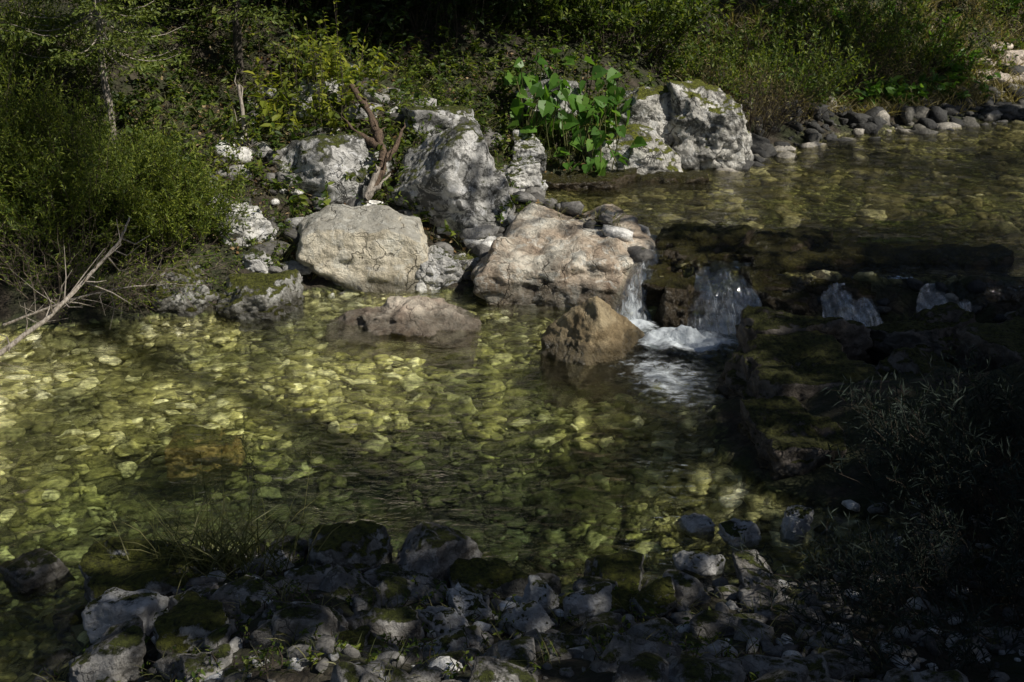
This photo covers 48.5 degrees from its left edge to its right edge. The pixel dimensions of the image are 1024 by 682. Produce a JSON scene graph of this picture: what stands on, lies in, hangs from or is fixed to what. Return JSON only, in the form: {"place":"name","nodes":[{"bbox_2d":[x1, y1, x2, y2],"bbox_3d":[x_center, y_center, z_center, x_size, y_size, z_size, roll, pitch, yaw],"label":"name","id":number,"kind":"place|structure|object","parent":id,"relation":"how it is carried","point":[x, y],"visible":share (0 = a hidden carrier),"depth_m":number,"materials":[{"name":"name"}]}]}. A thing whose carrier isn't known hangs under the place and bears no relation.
{"place":"outdoors","nodes":[
{"label":"outdoors","id":0,"kind":"place"},
{"bbox_2d":[0,291,888,646],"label":"pool water","id":1,"kind":"structure","parent":0,"point":[528,309],"depth_m":10.47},
{"bbox_2d":[0,548,75,601],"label":"bank rock","id":2,"kind":"object","parent":1,"relation":"in","point":[27,575],"visible":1,"depth_m":7.39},
{"bbox_2d":[81,587,169,643],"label":"bank rock","id":3,"kind":"object","parent":1,"relation":"in","point":[104,612],"visible":0.59,"depth_m":6.55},
{"bbox_2d":[232,581,275,622],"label":"bank rock","id":4,"kind":"object","parent":1,"relation":"in","point":[251,605],"visible":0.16,"depth_m":6.40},
{"bbox_2d":[593,344,727,432],"bbox_3d":[1.447,0.366,10.652,1.185,0.076,2.271,-6,21,-16],"label":"foam trail","id":5,"kind":"object","parent":1,"relation":"on","point":[654,375],"visible":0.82,"depth_m":10.59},
{"bbox_2d":[636,325,736,361],"bbox_3d":[1.731,-0.042,11.601,1.384,0.194,0.995,0,20,0],"label":"foam","id":6,"kind":"object","parent":1,"relation":"on","point":[688,338],"visible":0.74,"depth_m":11.59,"materials":[{"name":"white"}]},
{"bbox_2d":[674,513,715,542],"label":"bank rock","id":7,"kind":"object","parent":1,"relation":"in","point":[701,526],"visible":0.99,"depth_m":8.04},
{"bbox_2d":[672,550,725,578],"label":"bank rock","id":8,"kind":"object","parent":1,"relation":"in","point":[707,564],"visible":0.83,"depth_m":7.51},
{"bbox_2d":[718,518,761,551],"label":"bank rock","id":9,"kind":"object","parent":1,"relation":"in","point":[729,534],"visible":0.98,"depth_m":7.88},
{"bbox_2d":[779,505,813,545],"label":"bank rock","id":10,"kind":"object","parent":1,"relation":"in","point":[795,518],"visible":0.97,"depth_m":7.96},
{"bbox_2d":[0,0,1023,681],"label":"ground","id":11,"kind":"structure","parent":0,"point":[736,454],"depth_m":10.79,"materials":[{"name":"soil"}]},
{"bbox_2d":[0,16,111,227],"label":"willow bush","id":12,"kind":"object","parent":11,"relation":"on","point":[7,101],"visible":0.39,"depth_m":12.86,"materials":[{"name":"green plant"}]},
{"bbox_2d":[0,217,149,372],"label":"dead branch","id":13,"kind":"object","parent":11,"relation":"on","point":[26,332],"visible":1,"depth_m":11.36,"materials":[{"name":"wood"}]},
{"bbox_2d":[0,0,156,124],"bbox_3d":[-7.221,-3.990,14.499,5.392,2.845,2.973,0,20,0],"label":"spruce tree","id":14,"kind":"object","parent":11,"relation":"on","point":[6,10],"visible":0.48,"depth_m":14.35,"materials":[{"name":"green plant"}]},
{"bbox_2d":[0,0,193,143],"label":"spruce tree","id":15,"kind":"object","parent":11,"relation":"on","point":[100,50],"visible":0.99,"depth_m":13.43,"materials":[{"name":"green plant"}]},
{"bbox_2d":[3,257,203,326],"bbox_3d":[-4.274,-0.340,11.995,2.060,1.026,0.642,-8,21,-20],"label":"dead branch","id":16,"kind":"object","parent":11,"relation":"on","point":[38,311],"visible":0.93,"depth_m":11.88,"materials":[{"name":"wood"}]},
{"bbox_2d":[69,614,145,681],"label":"bank rock","id":17,"kind":"object","parent":11,"relation":"on","point":[116,649],"visible":0.94,"depth_m":5.99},
{"bbox_2d":[0,67,215,267],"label":"willow bush","id":18,"kind":"object","parent":11,"relation":"on","point":[60,188],"visible":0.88,"depth_m":12.49,"materials":[{"name":"green plant"}]},
{"bbox_2d":[0,196,242,324],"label":"twiggy brush","id":19,"kind":"object","parent":11,"relation":"on","point":[136,290],"visible":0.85,"depth_m":12.30,"materials":[{"name":"green plant"}]},
{"bbox_2d":[78,536,210,602],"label":"bank rock","id":20,"kind":"object","parent":11,"relation":"on","point":[101,573],"visible":0.48,"depth_m":7.09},
{"bbox_2d":[0,103,304,310],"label":"bank herbs","id":21,"kind":"object","parent":11,"relation":"on","point":[280,226],"visible":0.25,"depth_m":13.01,"materials":[{"name":"green plant"}]},
{"bbox_2d":[65,132,264,262],"bbox_3d":[-4.005,-1.618,13.081,2.293,1.398,2.114,0,20,0],"label":"willow bush","id":22,"kind":"object","parent":11,"relation":"on","point":[176,229],"visible":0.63,"depth_m":12.79,"materials":[{"name":"green plant"}]},
{"bbox_2d":[152,259,218,317],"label":"mossy rock","id":23,"kind":"object","parent":11,"relation":"on","point":[178,306],"visible":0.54,"depth_m":12.45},
{"bbox_2d":[153,590,228,659],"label":"bank rock","id":24,"kind":"object","parent":11,"relation":"on","point":[191,616],"visible":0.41,"depth_m":6.13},
{"bbox_2d":[177,652,219,681],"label":"bank rock","id":25,"kind":"object","parent":11,"relation":"on","point":[193,662],"visible":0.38,"depth_m":5.59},
{"bbox_2d":[164,425,244,481],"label":"submerged rock","id":26,"kind":"object","parent":11,"relation":"on","point":[185,469],"visible":0.91,"depth_m":9.48,"materials":[{"name":"stone"}]},
{"bbox_2d":[139,0,293,80],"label":"spruce tree","id":27,"kind":"object","parent":11,"relation":"on","point":[236,15],"visible":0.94,"depth_m":15.95,"materials":[{"name":"green plant"}]},
{"bbox_2d":[86,433,348,593],"bbox_3d":[-1.893,1.080,7.085,1.357,1.026,1.262,-18,26,-40],"label":"grass clump","id":28,"kind":"object","parent":11,"relation":"on","point":[219,554],"visible":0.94,"depth_m":7.16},
{"bbox_2d":[180,93,255,202],"bbox_3d":[-3.629,-2.313,13.989,0.890,1.315,1.790,0,20,0],"label":"yellow leaved shrub","id":29,"kind":"object","parent":11,"relation":"on","point":[232,127],"visible":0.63,"depth_m":14.01,"materials":[{"name":"green plant"}]},
{"bbox_2d":[204,193,279,246],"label":"white rock","id":30,"kind":"object","parent":11,"relation":"on","point":[255,224],"visible":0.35,"depth_m":13.48,"materials":[{"name":"stone"}]},
{"bbox_2d":[241,248,273,272],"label":"white rock","id":31,"kind":"object","parent":11,"relation":"on","point":[252,262],"visible":0.69,"depth_m":13.17,"materials":[{"name":"stone"}]},
{"bbox_2d":[212,269,304,331],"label":"mossy rock","id":32,"kind":"object","parent":11,"relation":"on","point":[261,296],"visible":0.77,"depth_m":12.46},
{"bbox_2d":[249,0,349,138],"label":"mullein plant","id":33,"kind":"object","parent":11,"relation":"on","point":[321,67],"visible":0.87,"depth_m":15.11,"materials":[{"name":"green plant"}]},
{"bbox_2d":[279,563,332,589],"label":"bank rock","id":34,"kind":"object","parent":11,"relation":"on","point":[307,573],"visible":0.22,"depth_m":6.95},
{"bbox_2d":[287,78,344,111],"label":"bank boulder","id":35,"kind":"object","parent":11,"relation":"on","point":[333,88],"visible":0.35,"depth_m":15.50,"materials":[{"name":"stone"}]},
{"bbox_2d":[242,18,402,139],"bbox_3d":[-2.564,-3.535,15.470,2.188,1.575,2.300,0,20,0],"label":"yellow leaved shrub","id":36,"kind":"object","parent":11,"relation":"on","point":[349,79],"visible":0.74,"depth_m":15.34,"materials":[{"name":"green plant"}]},
{"bbox_2d":[276,133,394,204],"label":"boulder","id":37,"kind":"object","parent":11,"relation":"on","point":[321,160],"visible":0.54,"depth_m":14.27,"materials":[{"name":"grey stone"}]},
{"bbox_2d":[340,81,405,185],"bbox_3d":[-1.770,-2.692,14.813,0.725,1.190,1.579,-10,22,-25],"label":"driftwood branch","id":38,"kind":"object","parent":37,"relation":"on","point":[384,156],"visible":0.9,"depth_m":14.58,"materials":[{"name":"brown wood"}]},
{"bbox_2d":[306,520,392,572],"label":"bank rock","id":39,"kind":"object","parent":11,"relation":"on","point":[363,546],"visible":0.61,"depth_m":7.29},
{"bbox_2d":[328,569,371,601],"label":"bank rock","id":40,"kind":"object","parent":11,"relation":"on","point":[362,584],"visible":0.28,"depth_m":6.77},
{"bbox_2d":[338,625,370,654],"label":"bank rock","id":41,"kind":"object","parent":11,"relation":"on","point":[354,634],"visible":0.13,"depth_m":5.78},
{"bbox_2d":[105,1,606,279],"bbox_3d":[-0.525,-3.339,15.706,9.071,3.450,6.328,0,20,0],"label":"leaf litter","id":42,"kind":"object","parent":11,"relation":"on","point":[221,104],"visible":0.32,"depth_m":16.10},
{"bbox_2d":[296,204,431,297],"bbox_3d":[-1.816,-1.043,13.758,1.784,1.177,1.323,0,20,0],"label":"boulder","id":43,"kind":"object","parent":11,"relation":"on","point":[373,249],"visible":0.73,"depth_m":13.22,"materials":[{"name":"stone"}]},
{"bbox_2d":[353,606,421,644],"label":"bank rock","id":44,"kind":"object","parent":11,"relation":"on","point":[404,621],"visible":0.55,"depth_m":6.08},
{"bbox_2d":[102,1,673,306],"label":"bank grass","id":45,"kind":"structure","parent":11,"relation":"on","point":[264,129],"depth_m":15.23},
{"bbox_2d":[115,0,666,59],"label":"forest undergrowth","id":46,"kind":"object","parent":11,"relation":"on","point":[383,40],"visible":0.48,"depth_m":17.68,"materials":[{"name":"green plant"}]},
{"bbox_2d":[38,544,759,681],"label":"foreground herbs","id":47,"kind":"object","parent":11,"relation":"on","point":[271,650],"visible":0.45,"depth_m":5.78,"materials":[{"name":"green plant"}]},
{"bbox_2d":[72,0,726,236],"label":"bank herbs","id":48,"kind":"object","parent":11,"relation":"on","point":[154,104],"visible":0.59,"depth_m":16.26,"materials":[{"name":"green plant"}]},
{"bbox_2d":[323,295,481,369],"bbox_3d":[-1.175,-0.056,12.296,1.721,0.776,1.111,0,20,0],"label":"rock","id":49,"kind":"object","parent":11,"relation":"on","point":[414,319],"visible":0.78,"depth_m":12.01,"materials":[{"name":"stone"}]},
{"bbox_2d":[363,563,446,591],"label":"bank rock","id":50,"kind":"object","parent":11,"relation":"on","point":[381,572],"visible":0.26,"depth_m":7.07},
{"bbox_2d":[210,63,653,298],"bbox_3d":[-1.071,-2.245,14.804,5.527,2.229,4.771,0,20,0],"label":"bank rubble","id":51,"kind":"object","parent":11,"relation":"on","point":[482,247],"visible":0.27,"depth_m":14.09,"materials":[{"name":"stone"}]},
{"bbox_2d":[393,521,482,587],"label":"bank rock","id":52,"kind":"object","parent":11,"relation":"on","point":[433,549],"visible":0.56,"depth_m":7.26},
{"bbox_2d":[415,245,462,295],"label":"rock","id":53,"kind":"object","parent":11,"relation":"on","point":[438,268],"visible":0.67,"depth_m":13.33,"materials":[{"name":"stone"}]},
{"bbox_2d":[0,290,878,681],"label":"riverbed stones","id":54,"kind":"object","parent":11,"relation":"on","point":[572,496],"visible":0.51,"depth_m":10.10,"materials":[{"name":"stone"}]},
{"bbox_2d":[395,101,485,141],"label":"bank boulder","id":55,"kind":"object","parent":11,"relation":"on","point":[444,114],"visible":0.48,"depth_m":15.33,"materials":[{"name":"grey stone"}]},
{"bbox_2d":[418,606,469,637],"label":"bank rock","id":56,"kind":"object","parent":11,"relation":"on","point":[440,624],"visible":0.74,"depth_m":6.31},
{"bbox_2d":[420,628,469,654],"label":"bank rock","id":57,"kind":"object","parent":11,"relation":"on","point":[454,640],"visible":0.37,"depth_m":5.80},
{"bbox_2d":[386,123,514,236],"bbox_3d":[-0.690,-1.838,14.381,1.693,1.816,1.246,5,21,13],"label":"boulder","id":58,"kind":"object","parent":11,"relation":"on","point":[455,178],"visible":0.76,"depth_m":13.94,"materials":[{"name":"grey stone"}]},
{"bbox_2d":[355,0,559,45],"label":"understory bush","id":59,"kind":"object","parent":11,"relation":"on","point":[469,2],"visible":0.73,"depth_m":18.25,"materials":[{"name":"green plant"}]},
{"bbox_2d":[24,545,913,681],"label":"foreground grass","id":60,"kind":"structure","parent":11,"relation":"on","point":[386,669],"depth_m":6.04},
{"bbox_2d":[446,587,498,620],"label":"bank rock","id":61,"kind":"object","parent":11,"relation":"on","point":[457,602],"visible":0.61,"depth_m":6.60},
{"bbox_2d":[374,46,592,188],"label":"bank herbs","id":62,"kind":"object","parent":11,"relation":"on","point":[423,72],"visible":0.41,"depth_m":17.13,"materials":[{"name":"green plant"}]},
{"bbox_2d":[449,557,529,599],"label":"bank rock","id":63,"kind":"object","parent":11,"relation":"on","point":[503,579],"visible":0.48,"depth_m":7.10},
{"bbox_2d":[500,155,542,190],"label":"bank boulder","id":64,"kind":"object","parent":11,"relation":"on","point":[525,171],"visible":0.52,"depth_m":15.21,"materials":[{"name":"stone"}]},
{"bbox_2d":[498,600,554,632],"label":"bank rock","id":65,"kind":"object","parent":11,"relation":"on","point":[529,616],"visible":0.75,"depth_m":6.36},
{"bbox_2d":[32,514,1023,681],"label":"bank stones","id":66,"kind":"object","parent":11,"relation":"on","point":[644,661],"visible":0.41,"depth_m":5.84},
{"bbox_2d":[511,129,546,172],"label":"standing rock","id":67,"kind":"object","parent":11,"relation":"on","point":[526,144],"visible":0.6,"depth_m":16.38,"materials":[{"name":"grey stone"}]},
{"bbox_2d":[521,575,559,613],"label":"bank rock","id":68,"kind":"object","parent":11,"relation":"on","point":[537,587],"visible":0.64,"depth_m":6.79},
{"bbox_2d":[68,493,1023,681],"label":"bank gravel","id":69,"kind":"structure","parent":11,"relation":"on","point":[325,643],"depth_m":6.14,"materials":[{"name":"gravel"}]},
{"bbox_2d":[820,344,1023,574],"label":"riverside bush","id":70,"kind":"object","parent":69,"relation":"on","point":[958,480],"visible":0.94,"depth_m":7.40,"materials":[{"name":"green plant"}]},
{"bbox_2d":[515,72,583,120],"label":"bank boulder","id":71,"kind":"object","parent":11,"relation":"on","point":[573,84],"visible":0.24,"depth_m":17.34,"materials":[{"name":"grey stone"}]},
{"bbox_2d":[471,203,654,319],"bbox_3d":[0.594,-0.879,13.521,2.151,1.161,2.006,0,20,0],"label":"slab boulder","id":72,"kind":"object","parent":11,"relation":"on","point":[540,257],"visible":0.75,"depth_m":12.82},
{"bbox_2d":[539,631,594,649],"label":"bank rock","id":73,"kind":"object","parent":11,"relation":"on","point":[561,640],"visible":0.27,"depth_m":5.88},
{"bbox_2d":[504,48,646,175],"bbox_3d":[0.933,-3.352,16.966,2.123,1.865,1.836,0,20,0],"label":"butterbur plant","id":74,"kind":"object","parent":11,"relation":"on","point":[548,106],"visible":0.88,"depth_m":16.87,"materials":[{"name":"green plant"}]},
{"bbox_2d":[562,582,611,623],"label":"bank rock","id":75,"kind":"object","parent":11,"relation":"on","point":[589,599],"visible":0.86,"depth_m":6.60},
{"bbox_2d":[541,167,636,197],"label":"flat rock","id":76,"kind":"object","parent":11,"relation":"on","point":[577,180],"visible":0.59,"depth_m":16.30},
{"bbox_2d":[539,296,648,409],"bbox_3d":[0.835,0.181,11.396,1.180,1.354,1.044,0,20,0],"label":"pointed rock","id":77,"kind":"object","parent":11,"relation":"on","point":[594,331],"visible":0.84,"depth_m":11.14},
{"bbox_2d":[485,0,731,72],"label":"understory bush","id":78,"kind":"object","parent":11,"relation":"on","point":[627,13],"visible":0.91,"depth_m":19.03,"materials":[{"name":"green plant"}]},
{"bbox_2d":[583,551,643,611],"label":"bank rock","id":79,"kind":"object","parent":11,"relation":"on","point":[624,570],"visible":0.55,"depth_m":7.16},
{"bbox_2d":[578,122,682,174],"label":"boulder","id":80,"kind":"object","parent":11,"relation":"on","point":[655,154],"visible":0.47,"depth_m":16.99,"materials":[{"name":"stone"}]},
{"bbox_2d":[608,85,674,145],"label":"boulder","id":81,"kind":"object","parent":11,"relation":"on","point":[650,107],"visible":0.38,"depth_m":17.45,"materials":[{"name":"stone"}]},
{"bbox_2d":[629,576,677,619],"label":"bank rock","id":82,"kind":"object","parent":11,"relation":"on","point":[650,595],"visible":0.84,"depth_m":6.67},
{"bbox_2d":[634,170,710,192],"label":"flat rock","id":83,"kind":"object","parent":11,"relation":"on","point":[685,179],"visible":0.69,"depth_m":16.69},
{"bbox_2d":[653,277,695,327],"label":"ledge rock","id":84,"kind":"object","parent":11,"relation":"on","point":[673,307],"visible":0.69,"depth_m":12.09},
{"bbox_2d":[628,222,753,306],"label":"ledge rock","id":85,"kind":"object","parent":11,"relation":"on","point":[693,243],"visible":0.33,"depth_m":12.96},
{"bbox_2d":[666,79,753,176],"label":"boulder","id":86,"kind":"object","parent":11,"relation":"on","point":[706,125],"visible":0.74,"depth_m":17.38,"materials":[{"name":"stone"}]},
{"bbox_2d":[673,46,825,137],"bbox_3d":[3.900,-4.194,19.297,2.728,1.534,2.322,10,22,26],"label":"dry brush","id":87,"kind":"object","parent":11,"relation":"on","point":[756,101],"visible":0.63,"depth_m":19.12,"materials":[{"name":"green plant"}]},
{"bbox_2d":[732,549,783,601],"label":"bank rock","id":88,"kind":"object","parent":11,"relation":"on","point":[746,574],"visible":0.62,"depth_m":7.06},
{"bbox_2d":[648,8,884,126],"bbox_3d":[4.339,-4.795,20.087,4.511,2.085,3.459,-10,22,-26],"label":"bramble bush","id":89,"kind":"object","parent":11,"relation":"on","point":[826,76],"visible":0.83,"depth_m":19.75,"materials":[{"name":"green plant"}]},
{"bbox_2d":[738,266,811,314],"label":"ledge rock","id":90,"kind":"object","parent":11,"relation":"on","point":[797,303],"visible":0.37,"depth_m":12.10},
{"bbox_2d":[729,227,841,266],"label":"ledge rock","id":91,"kind":"object","parent":11,"relation":"on","point":[763,240],"visible":0.24,"depth_m":13.25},
{"bbox_2d":[554,120,1023,276],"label":"streambed stones","id":92,"kind":"object","parent":11,"relation":"on","point":[868,196],"visible":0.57,"depth_m":16.81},
{"bbox_2d":[737,395,846,480],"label":"mossy boulder","id":93,"kind":"object","parent":11,"relation":"on","point":[789,437],"visible":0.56,"depth_m":8.88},
{"bbox_2d":[713,330,889,400],"bbox_3d":[2.516,0.533,10.214,1.195,0.954,1.340,-4,20,-11],"label":"mossy boulder","id":94,"kind":"object","parent":11,"relation":"on","point":[801,365],"visible":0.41,"depth_m":10.03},
{"bbox_2d":[735,305,872,363],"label":"mossy boulder","id":95,"kind":"object","parent":11,"relation":"on","point":[853,339],"visible":0.36,"depth_m":10.78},
{"bbox_2d":[652,0,1023,114],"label":"bank herbs","id":96,"kind":"object","parent":11,"relation":"on","point":[946,5],"visible":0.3,"depth_m":22.78,"materials":[{"name":"green plant"}]},
{"bbox_2d":[659,0,1023,123],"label":"dry grass","id":97,"kind":"structure","parent":11,"relation":"on","point":[975,95],"depth_m":22.67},
{"bbox_2d":[743,5,961,101],"bbox_3d":[6.122,-5.613,22.305,4.393,1.990,2.959,-9,22,-23],"label":"dry brush","id":98,"kind":"object","parent":11,"relation":"on","point":[881,76],"visible":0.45,"depth_m":22.06,"materials":[{"name":"green plant"}]},
{"bbox_2d":[710,263,1023,350],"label":"ledge stones","id":99,"kind":"object","parent":11,"relation":"on","point":[977,286],"visible":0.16,"depth_m":12.05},
{"bbox_2d":[615,235,661,331],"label":"waterfall","id":100,"kind":"structure","parent":99,"relation":"on","point":[632,297],"depth_m":12.44,"materials":[{"name":"white liquid"}]},
{"bbox_2d":[677,261,761,344],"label":"waterfall","id":101,"kind":"structure","parent":99,"relation":"on","point":[735,284],"depth_m":12.15,"materials":[{"name":"white liquid"}]},
{"bbox_2d":[821,283,882,326],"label":"waterfall","id":102,"kind":"structure","parent":99,"relation":"on","point":[860,303],"depth_m":11.96,"materials":[{"name":"white liquid"}]},
{"bbox_2d":[916,283,994,321],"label":"waterfall","id":103,"kind":"structure","parent":99,"relation":"on","point":[941,300],"depth_m":12.01,"materials":[{"name":"white liquid"}]},
{"bbox_2d":[713,65,1023,181],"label":"gravel bar","id":104,"kind":"object","parent":11,"relation":"on","point":[874,120],"visible":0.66,"depth_m":20.74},
{"bbox_2d":[726,463,1023,681],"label":"riverside bush","id":105,"kind":"object","parent":11,"relation":"on","point":[1006,564],"visible":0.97,"depth_m":6.33,"materials":[{"name":"green plant"}]},
{"bbox_2d":[743,0,1009,83],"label":"bramble bush","id":106,"kind":"object","parent":11,"relation":"on","point":[907,25],"visible":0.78,"depth_m":22.57,"materials":[{"name":"green plant"}]},
{"bbox_2d":[759,0,1000,110],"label":"broadleaf plants","id":107,"kind":"object","parent":11,"relation":"on","point":[892,89],"visible":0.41,"depth_m":22.64,"materials":[{"name":"green plant"}]},
{"bbox_2d":[751,242,1014,306],"bbox_3d":[4.112,-0.470,12.628,3.047,1.056,1.111,0,20,0],"label":"ledge rock","id":108,"kind":"object","parent":11,"relation":"on","point":[772,264],"visible":0.31,"depth_m":12.57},
{"bbox_2d":[875,347,953,375],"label":"mossy boulder","id":109,"kind":"object","parent":11,"relation":"on","point":[914,360],"visible":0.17,"depth_m":9.91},
{"bbox_2d":[866,302,977,367],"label":"mossy boulder","id":110,"kind":"object","parent":11,"relation":"on","point":[934,327],"visible":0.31,"depth_m":10.96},
{"bbox_2d":[955,316,1023,372],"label":"mossy boulder","id":111,"kind":"object","parent":11,"relation":"on","point":[1001,343],"visible":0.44,"depth_m":10.00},
{"bbox_2d":[969,42,1023,86],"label":"pale rocks","id":112,"kind":"object","parent":11,"relation":"on","point":[1020,57],"visible":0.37,"depth_m":24.27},
{"bbox_2d":[544,119,1023,285],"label":"stream water","id":113,"kind":"structure","parent":0,"point":[821,179],"depth_m":15.75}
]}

